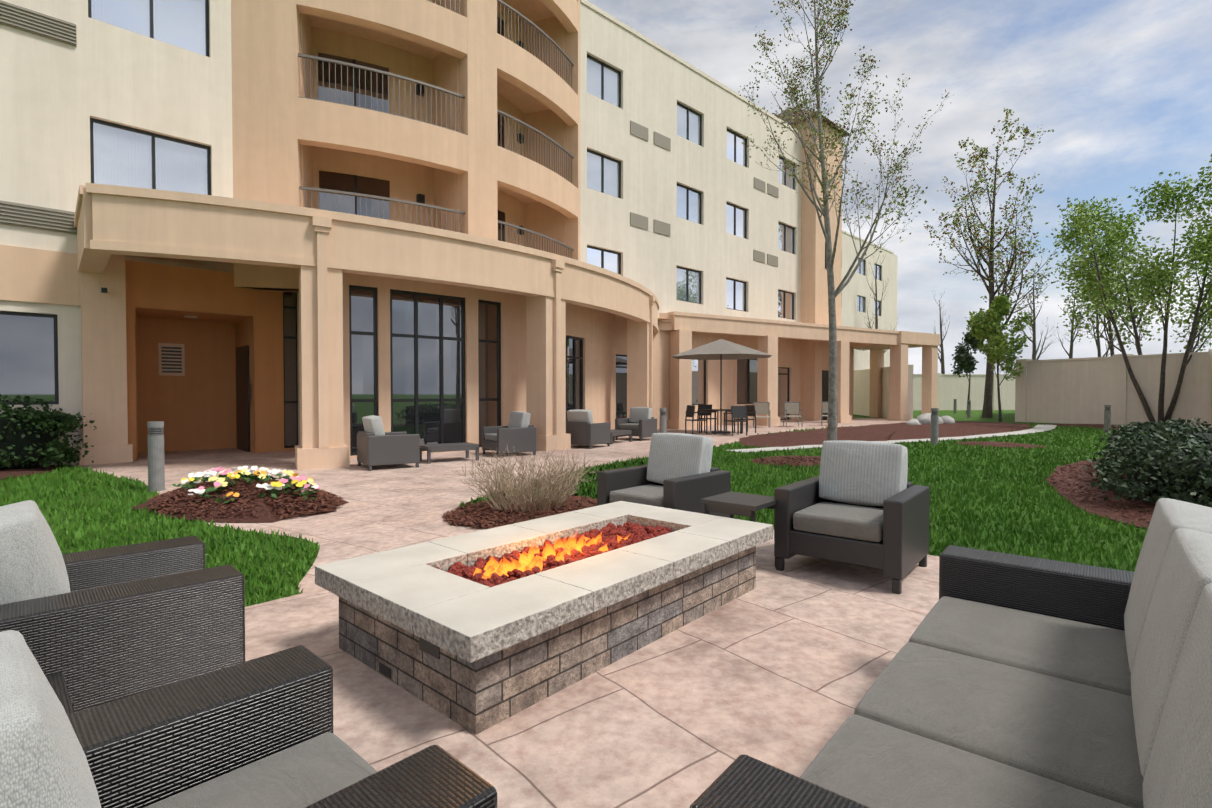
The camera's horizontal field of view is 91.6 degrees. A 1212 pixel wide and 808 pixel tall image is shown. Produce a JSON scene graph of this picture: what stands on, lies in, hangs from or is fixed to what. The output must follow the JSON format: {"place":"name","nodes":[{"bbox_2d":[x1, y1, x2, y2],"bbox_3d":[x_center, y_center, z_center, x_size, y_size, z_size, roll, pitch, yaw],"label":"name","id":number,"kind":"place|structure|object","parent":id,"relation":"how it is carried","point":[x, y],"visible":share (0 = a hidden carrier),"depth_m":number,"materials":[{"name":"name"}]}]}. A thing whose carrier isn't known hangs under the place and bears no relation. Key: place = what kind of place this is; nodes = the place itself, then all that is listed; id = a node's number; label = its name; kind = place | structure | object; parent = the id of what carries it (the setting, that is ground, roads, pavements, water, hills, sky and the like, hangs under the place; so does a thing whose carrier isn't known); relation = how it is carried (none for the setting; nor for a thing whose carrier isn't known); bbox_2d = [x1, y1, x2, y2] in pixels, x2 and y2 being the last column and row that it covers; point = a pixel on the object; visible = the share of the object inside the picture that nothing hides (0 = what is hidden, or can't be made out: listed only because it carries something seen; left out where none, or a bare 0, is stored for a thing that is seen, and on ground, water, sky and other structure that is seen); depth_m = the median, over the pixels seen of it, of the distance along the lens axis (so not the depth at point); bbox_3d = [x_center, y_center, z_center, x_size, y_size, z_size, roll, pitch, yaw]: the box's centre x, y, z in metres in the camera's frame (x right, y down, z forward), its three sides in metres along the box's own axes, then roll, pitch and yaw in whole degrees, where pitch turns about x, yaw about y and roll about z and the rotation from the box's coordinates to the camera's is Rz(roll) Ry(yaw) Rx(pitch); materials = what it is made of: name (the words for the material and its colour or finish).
{"place":"outdoors","nodes":[
{"label":"outdoors","id":0,"kind":"place"},
{"bbox_2d":[67,418,907,592],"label":"patio walkway","id":1,"kind":"structure","parent":0,"point":[388,507],"depth_m":8.27,"materials":[{"name":"beige concrete"}]},
{"bbox_2d":[147,421,165,491],"bbox_3d":[-5.726,0.665,7.499,0.195,0.880,0.195,0,1,1],"label":"bollard light","id":2,"kind":"object","parent":1,"relation":"on","point":[156,460],"visible":0.9,"depth_m":7.43,"materials":[{"name":"grey"}]},
{"bbox_2d":[132,478,347,521],"bbox_3d":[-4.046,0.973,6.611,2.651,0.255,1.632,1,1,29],"label":"mulch bed","id":3,"kind":"object","parent":1,"relation":"on","point":[328,505],"visible":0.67,"depth_m":6.14,"materials":[{"name":"brown soil"}]},
{"bbox_2d":[172,466,319,504],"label":"pansies","id":4,"kind":"object","parent":3,"relation":"on","point":[278,485],"depth_m":6.43,"materials":[{"name":"plant"}]},
{"bbox_2d":[74,183,658,469],"bbox_3d":[-3.131,-1.152,14.773,15.064,4.250,5.958,-1,1,-44],"label":"canopy and columns","id":5,"kind":"object","parent":1,"relation":"on","point":[322,250],"visible":0.98,"depth_m":9.87,"materials":[{"name":"beige paint"}]},
{"bbox_2d":[357,431,419,470],"bbox_3d":[-3.682,0.761,9.949,0.820,0.600,0.840,-1,1,-35],"label":"lounge frame","id":6,"kind":"object","parent":1,"relation":"on","point":[388,448],"visible":1,"depth_m":9.62,"materials":[{"name":"grey wicker"}]},
{"bbox_2d":[362,415,384,434],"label":"lounge cushions","id":7,"kind":"object","parent":6,"relation":"on","point":[372,423],"visible":0.31,"depth_m":9.57,"materials":[{"name":"grey fabric"}]},
{"bbox_2d":[420,442,478,463],"bbox_3d":[-2.889,0.895,10.832,0.950,0.300,0.550,-1,1,-35],"label":"coffee table","id":8,"kind":"object","parent":1,"relation":"on","point":[466,447],"visible":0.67,"depth_m":10.66,"materials":[{"name":"grey"}]},
{"bbox_2d":[297,273,614,457],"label":"lobby wall","id":9,"kind":"structure","parent":1,"relation":"on","point":[594,329],"depth_m":13.35,"materials":[{"name":"beige paint"}]},
{"bbox_2d":[482,425,536,457],"bbox_3d":[-1.961,0.725,11.905,0.820,0.600,0.840,-1,1,-35],"label":"lounge frame","id":10,"kind":"object","parent":1,"relation":"on","point":[519,439],"visible":0.88,"depth_m":11.60,"materials":[{"name":"grey wicker"}]},
{"bbox_2d":[485,411,530,440],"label":"lounge cushions","id":11,"kind":"object","parent":10,"relation":"on","point":[518,419],"visible":0.52,"depth_m":11.81,"materials":[{"name":"grey fabric"}]},
{"bbox_2d":[443,495,596,528],"bbox_3d":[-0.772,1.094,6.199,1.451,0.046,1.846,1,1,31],"label":"mulch bed","id":12,"kind":"object","parent":1,"relation":"on","point":[507,516],"visible":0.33,"depth_m":5.80,"materials":[{"name":"brown wood"}]},
{"bbox_2d":[451,447,597,512],"bbox_3d":[-0.852,0.781,6.188,1.527,0.703,1.441,0,1,1],"label":"bare shrub","id":13,"kind":"object","parent":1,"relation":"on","point":[557,482],"visible":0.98,"depth_m":6.04,"materials":[{"name":"beige plant"}]},
{"bbox_2d":[566,421,610,448],"bbox_3d":[-0.465,0.693,13.667,0.840,0.600,0.820,1,1,33],"label":"lounge frame","id":14,"kind":"object","parent":1,"relation":"on","point":[585,433],"visible":0.85,"depth_m":13.31,"materials":[{"name":"grey wicker"}]},
{"bbox_2d":[567,409,592,423],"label":"lounge cushions","id":15,"kind":"object","parent":14,"relation":"on","point":[579,415],"visible":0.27,"depth_m":13.33,"materials":[{"name":"grey fabric"}]},
{"bbox_2d":[610,429,631,443],"bbox_3d":[0.164,0.823,14.803,0.550,0.300,0.950,1,1,33],"label":"coffee table","id":16,"kind":"object","parent":1,"relation":"on","point":[614,432],"visible":0.56,"depth_m":14.78,"materials":[{"name":"grey wicker"}]},
{"bbox_2d":[615,417,656,440],"bbox_3d":[0.810,0.655,15.784,0.840,0.600,0.820,1,1,33],"label":"armchair frame","id":17,"kind":"object","parent":1,"relation":"on","point":[647,428],"visible":0.65,"depth_m":15.53,"materials":[{"name":"grey wicker"}]},
{"bbox_2d":[619,407,651,428],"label":"armchair cushions","id":18,"kind":"object","parent":17,"relation":"on","point":[637,414],"visible":0.71,"depth_m":15.82,"materials":[{"name":"grey fabric"}]},
{"bbox_2d":[660,408,666,432],"bbox_3d":[1.381,0.542,14.267,0.196,0.880,0.196,0,1,1],"label":"bollard light","id":19,"kind":"object","parent":1,"relation":"on","point":[663,422],"visible":0.75,"depth_m":14.20,"materials":[{"name":"grey"}]},
{"bbox_2d":[685,405,707,433],"bbox_3d":[2.748,0.478,17.941,0.500,0.876,0.500,0,1,-19],"label":"dining chair","id":20,"kind":"object","parent":1,"relation":"on","point":[690,411],"visible":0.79,"depth_m":17.80,"materials":[{"name":"grey metal"}]},
{"bbox_2d":[697,404,717,431],"bbox_3d":[3.284,0.458,19.017,0.500,0.876,0.500,0,1,-19],"label":"dining chair","id":21,"kind":"object","parent":1,"relation":"on","point":[709,406],"visible":0.71,"depth_m":19.15,"materials":[{"name":"grey metal"}]},
{"bbox_2d":[699,409,741,434],"bbox_3d":[3.554,0.541,18.212,1.000,0.740,1.000,0,1,-19],"label":"dining table","id":22,"kind":"object","parent":1,"relation":"on","point":[714,410],"visible":0.65,"depth_m":17.93,"materials":[{"name":"grey metal"}]},
{"bbox_2d":[671,339,771,433],"bbox_3d":[3.554,-0.549,18.193,2.956,2.920,2.956,-1,1,-32],"label":"umbrella","id":23,"kind":"object","parent":1,"relation":"on","point":[720,349],"visible":0.94,"depth_m":17.95,"materials":[{"name":"fabric"}]},
{"bbox_2d":[724,406,746,435],"bbox_3d":[3.824,0.488,17.405,0.500,0.876,0.500,0,1,-19],"label":"dining chair","id":24,"kind":"object","parent":1,"relation":"on","point":[737,412],"visible":0.88,"depth_m":17.23,"materials":[{"name":"grey"}]},
{"bbox_2d":[734,405,755,432],"bbox_3d":[4.360,0.468,18.481,0.500,0.876,0.500,0,1,-19],"label":"dining chair","id":25,"kind":"object","parent":1,"relation":"on","point":[751,410],"visible":0.67,"depth_m":18.45,"materials":[{"name":"grey metal"}]},
{"bbox_2d":[753,402,769,427],"bbox_3d":[5.636,0.392,21.358,0.580,0.923,0.620,0,1,11],"label":"sling chair","id":26,"kind":"object","parent":1,"relation":"on","point":[761,407],"visible":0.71,"depth_m":21.52,"materials":[{"name":"fabric"}]},
{"bbox_2d":[783,402,802,426],"bbox_3d":[6.951,0.382,21.924,0.580,0.923,0.620,0,1,6],"label":"sling chair","id":27,"kind":"object","parent":1,"relation":"on","point":[791,407],"visible":0.88,"depth_m":22.10,"materials":[{"name":"fabric"}]},
{"bbox_2d":[658,311,939,428],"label":"canopy wing","id":28,"kind":"structure","parent":1,"relation":"on","point":[681,327],"depth_m":23.92,"materials":[{"name":"beige paint"}]},
{"bbox_2d":[821,402,837,425],"bbox_3d":[8.568,0.370,22.582,0.580,0.923,0.620,0,1,21],"label":"sling chair","id":29,"kind":"object","parent":1,"relation":"on","point":[824,409],"visible":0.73,"depth_m":22.77,"materials":[{"name":"fabric"}]},
{"bbox_2d":[0,410,1200,606],"bbox_3d":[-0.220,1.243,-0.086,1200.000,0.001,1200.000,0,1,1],"label":"lawn","id":30,"kind":"structure","parent":0,"point":[1008,416],"depth_m":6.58,"materials":[{"name":"green plant"}]},
{"bbox_2d":[0,465,60,478],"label":"mulch bed","id":31,"kind":"object","parent":30,"relation":"on","point":[20,472],"visible":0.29,"depth_m":9.13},
{"bbox_2d":[0,395,96,469],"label":"hedge","id":32,"kind":"object","parent":30,"relation":"on","point":[62,423],"depth_m":9.31,"materials":[{"name":"green plant"}]},
{"bbox_2d":[0,0,897,464],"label":"building walls","id":33,"kind":"structure","parent":30,"relation":"on","point":[68,68],"depth_m":12.49,"materials":[{"name":"beige paint"}]},
{"bbox_2d":[231,0,580,292],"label":"balcony tower","id":34,"kind":"structure","parent":33,"relation":"attached to","point":[287,141],"depth_m":14.07,"materials":[{"name":"beige paint"}]},
{"bbox_2d":[318,16,523,241],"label":"balcony doors","id":35,"kind":"structure","parent":34,"relation":"in","point":[351,183],"depth_m":14.18,"materials":[{"name":"grey glass"}]},
{"bbox_2d":[298,0,573,257],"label":"balcony railings","id":36,"kind":"object","parent":34,"relation":"attached to","point":[316,58],"visible":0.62,"depth_m":13.89,"materials":[{"name":"metal"}]},
{"bbox_2d":[0,0,880,455],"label":"window frames","id":37,"kind":"structure","parent":33,"relation":"attached to","point":[242,372],"depth_m":12.52,"materials":[{"name":"black metal"}]},
{"bbox_2d":[0,289,787,451],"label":"glass window","id":38,"kind":"structure","parent":37,"relation":"in","point":[26,355],"depth_m":12.16,"materials":[{"name":"grey glass"}]},
{"bbox_2d":[91,0,879,349],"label":"window glass","id":39,"kind":"object","parent":37,"relation":"in","point":[123,156],"visible":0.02,"depth_m":11.53,"materials":[{"name":"grey glass"}]},
{"bbox_2d":[776,107,849,137],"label":"cornice","id":40,"kind":"structure","parent":33,"relation":"on","point":[824,120],"depth_m":27.33,"materials":[{"name":"beige paint"}]},
{"bbox_2d":[245,530,938,807],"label":"patio paving","id":41,"kind":"structure","parent":30,"relation":"on","point":[785,667],"depth_m":2.39,"materials":[{"name":"beige stone"}]},
{"bbox_2d":[46,673,73,713],"bbox_3d":[-1.601,1.005,1.466,0.400,0.420,0.400,1,1,43],"label":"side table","id":42,"kind":"object","parent":41,"relation":"on","point":[56,681],"visible":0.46,"depth_m":1.63,"materials":[{"name":"wicker"}]},
{"bbox_2d":[0,536,244,711],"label":"chair frame","id":43,"kind":"object","parent":41,"relation":"on","point":[118,622],"visible":0.58,"depth_m":2.10,"materials":[{"name":"wicker"}]},
{"bbox_2d":[0,500,70,604],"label":"chair cushions","id":44,"kind":"object","parent":43,"relation":"on","point":[32,565],"visible":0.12,"depth_m":2.02,"materials":[{"name":"grey fabric"}]},
{"bbox_2d":[67,645,496,807],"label":"chair frame","id":45,"kind":"object","parent":41,"relation":"on","point":[147,748],"visible":0.75,"depth_m":1.29,"materials":[{"name":"wicker"}]},
{"bbox_2d":[0,630,376,807],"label":"chair cushions","id":46,"kind":"object","parent":45,"relation":"on","point":[43,762],"visible":0.85,"depth_m":0.92,"materials":[{"name":"grey fabric"}]},
{"bbox_2d":[339,546,755,734],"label":"fire pit blocks","id":47,"kind":"structure","parent":41,"relation":"on","point":[476,697],"depth_m":2.52,"materials":[{"name":"grey stone"}]},
{"bbox_2d":[379,637,439,678],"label":"fire pit vents","id":48,"kind":"object","parent":47,"relation":"in","point":[433,650],"visible":0.68,"depth_m":2.34,"materials":[{"name":"black metal"}]},
{"bbox_2d":[315,501,772,662],"bbox_3d":[-0.173,0.817,3.286,1.260,0.090,2.300,1,1,41],"label":"fire pit top","id":49,"kind":"object","parent":47,"relation":"on","point":[412,589],"visible":0.92,"depth_m":2.72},
{"bbox_2d":[435,521,670,586],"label":"fire pit embers","id":50,"kind":"object","parent":47,"relation":"in","point":[635,532],"visible":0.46,"depth_m":3.22},
{"bbox_2d":[476,533,627,575],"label":"flames","id":51,"kind":"object","parent":50,"relation":"on","point":[525,561],"visible":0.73,"depth_m":3.12,"materials":[{"name":"orange"}]},
{"bbox_2d":[597,465,729,517],"bbox_3d":[0.492,0.850,5.011,0.820,0.600,0.800,1,1,43],"label":"chair frame","id":52,"kind":"object","parent":41,"relation":"on","point":[686,493],"visible":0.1,"depth_m":4.85,"materials":[{"name":"grey wicker"}]},
{"bbox_2d":[610,433,712,506],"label":"armchair cushions","id":53,"kind":"object","parent":52,"relation":"on","point":[674,455],"visible":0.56,"depth_m":5.01,"materials":[{"name":"grey fabric"}]},
{"bbox_2d":[700,491,776,566],"bbox_3d":[0.960,0.916,4.159,0.420,0.500,0.420,1,1,41],"label":"side table","id":54,"kind":"object","parent":41,"relation":"on","point":[732,504],"visible":0.52,"depth_m":4.06,"materials":[{"name":"grey"}]},
{"bbox_2d":[774,476,929,593],"bbox_3d":[1.740,0.866,4.158,0.820,0.600,0.800,1,1,39],"label":"chair frame","id":55,"kind":"object","parent":41,"relation":"on","point":[898,552],"visible":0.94,"depth_m":3.89,"materials":[{"name":"grey wicker"}]},
{"bbox_2d":[793,440,907,541],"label":"chair cushions","id":56,"kind":"object","parent":55,"relation":"on","point":[868,473],"visible":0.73,"depth_m":4.16,"materials":[{"name":"grey fabric"}]},
{"bbox_2d":[689,545,1133,807],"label":"sofa frame","id":57,"kind":"object","parent":41,"relation":"on","point":[1093,595],"visible":0.12,"depth_m":2.21,"materials":[{"name":"black wicker"}]},
{"bbox_2d":[800,498,1211,807],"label":"sofa cushions","id":58,"kind":"object","parent":57,"relation":"on","point":[963,703],"visible":1,"depth_m":1.43,"materials":[{"name":"grey fabric"}]},
{"bbox_2d":[749,455,820,465],"bbox_3d":[3.502,1.008,10.658,1.865,0.055,1.496,0,1,1],"label":"mulch bed","id":59,"kind":"object","parent":30,"relation":"on","point":[788,460],"visible":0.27,"depth_m":10.28,"materials":[{"name":"brown wood"}]},
{"bbox_2d":[738,0,953,440],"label":"patio tree","id":60,"kind":"object","parent":59,"relation":"on","point":[833,293],"depth_m":10.55,"materials":[{"name":"plant"}]},
{"bbox_2d":[860,243,898,352],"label":"bare tree","id":61,"kind":"object","parent":30,"relation":"on","point":[876,312],"visible":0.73,"depth_m":44.14,"materials":[{"name":"brown plant"}]},
{"bbox_2d":[739,421,1033,446],"bbox_3d":[9.841,0.830,19.451,17.539,0.092,5.035,-1,1,-39],"label":"mulch bed","id":62,"kind":"object","parent":30,"relation":"on","point":[887,432],"visible":0.94,"depth_m":17.31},
{"bbox_2d":[905,413,954,424],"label":"boulders","id":63,"kind":"object","parent":62,"relation":"on","point":[925,418],"visible":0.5,"depth_m":21.92,"materials":[{"name":"grey stone"}]},
{"bbox_2d":[727,424,1056,451],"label":"concrete walk","id":64,"kind":"structure","parent":30,"relation":"on","point":[1040,427],"depth_m":15.97,"materials":[{"name":"beige concrete"}]},
{"bbox_2d":[930,408,938,443],"bbox_3d":[8.027,0.540,14.395,0.196,0.880,0.196,0,1,1],"label":"bollard light","id":65,"kind":"object","parent":30,"relation":"on","point":[934,426],"visible":0.83,"depth_m":14.33,"materials":[{"name":"grey"}]},
{"bbox_2d":[932,291,949,373],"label":"bare tree","id":66,"kind":"object","parent":30,"relation":"on","point":[942,354],"visible":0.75,"depth_m":49.24,"materials":[{"name":"brown plant"}]},
{"bbox_2d":[953,399,956,412],"bbox_3d":[21.946,0.129,37.039,0.196,0.880,0.196,0,1,1],"label":"bollard light","id":67,"kind":"object","parent":30,"relation":"on","point":[955,406],"visible":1,"depth_m":36.97,"materials":[{"name":"grey metal"}]},
{"bbox_2d":[950,332,984,413],"bbox_3d":[21.746,-1.897,35.364,1.762,4.997,2.011,0,1,1],"label":"tree","id":68,"kind":"object","parent":30,"relation":"on","point":[964,361],"depth_m":35.13,"materials":[{"name":"green plant"}]},
{"bbox_2d":[967,400,970,417],"bbox_3d":[18.254,0.263,29.634,0.196,0.880,0.196,0,1,1],"label":"bollard light","id":69,"kind":"object","parent":30,"relation":"on","point":[968,408],"visible":1,"depth_m":29.57,"materials":[{"name":"grey"}]},
{"bbox_2d":[923,109,1065,417],"bbox_3d":[19.186,-7.181,29.394,5.736,15.797,4.806,0,1,1],"label":"tall tree","id":70,"kind":"object","parent":30,"relation":"on","point":[1026,131],"depth_m":29.14,"materials":[{"name":"green plant"}]},
{"bbox_2d":[964,293,1033,421],"bbox_3d":[16.841,-1.977,25.262,2.131,5.524,2.399,0,1,1],"label":"small tree","id":71,"kind":"object","parent":30,"relation":"on","point":[987,322],"depth_m":25.12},
{"bbox_2d":[955,441,1045,447],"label":"mulch island","id":72,"kind":"structure","parent":30,"relation":"on","point":[999,444],"depth_m":13.80,"materials":[{"name":"brown wood"}]},
{"bbox_2d":[853,349,1211,427],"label":"perimeter wall","id":73,"kind":"structure","parent":30,"relation":"on","point":[1075,391],"depth_m":23.60,"materials":[{"name":"beige paint"}]},
{"bbox_2d":[1013,262,1058,359],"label":"bare tree","id":74,"kind":"object","parent":30,"relation":"on","point":[1034,350],"visible":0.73,"depth_m":43.90,"materials":[{"name":"brown plant"}]},
{"bbox_2d":[1058,282,1085,357],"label":"bare tree","id":75,"kind":"object","parent":30,"relation":"on","point":[1070,353],"visible":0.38,"depth_m":44.90,"materials":[{"name":"brown plant"}]},
{"bbox_2d":[1080,305,1121,356],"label":"bare tree","id":76,"kind":"object","parent":30,"relation":"on","point":[1097,340],"visible":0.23,"depth_m":56.60,"materials":[{"name":"brown plant"}]},
{"bbox_2d":[1053,194,1159,355],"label":"tree leaves","id":77,"kind":"object","parent":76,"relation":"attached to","point":[1111,217],"depth_m":24.31,"materials":[{"name":"green plant"}]},
{"bbox_2d":[1104,405,1110,432],"bbox_3d":[15.662,0.467,18.398,0.196,0.880,0.196,0,1,1],"label":"bollard light","id":78,"kind":"object","parent":30,"relation":"on","point":[1107,417],"visible":0.98,"depth_m":18.34,"materials":[{"name":"grey"}]},
{"bbox_2d":[1045,154,1211,422],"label":"leafy tree","id":79,"kind":"object","parent":30,"relation":"on","point":[1166,271],"depth_m":20.54,"materials":[{"name":"green plant"}]},
{"bbox_2d":[1046,457,1211,527],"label":"mulch bed","id":80,"kind":"object","parent":30,"relation":"on","point":[1100,511],"visible":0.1,"depth_m":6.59,"materials":[{"name":"brown wood"}]},
{"bbox_2d":[1048,424,1209,429],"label":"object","id":81,"kind":"object","parent":30,"relation":"on","point":[1101,426],"visible":0.23,"depth_m":21.98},
{"bbox_2d":[1083,418,1211,507],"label":"hedge","id":82,"kind":"object","parent":30,"relation":"on","point":[1110,467],"depth_m":6.36,"materials":[{"name":"green plant"}]},
{"bbox_2d":[587,0,1211,373],"label":"sky","id":83,"kind":"structure","parent":0,"point":[1123,88],"materials":[{"name":"blue"}]}
]}

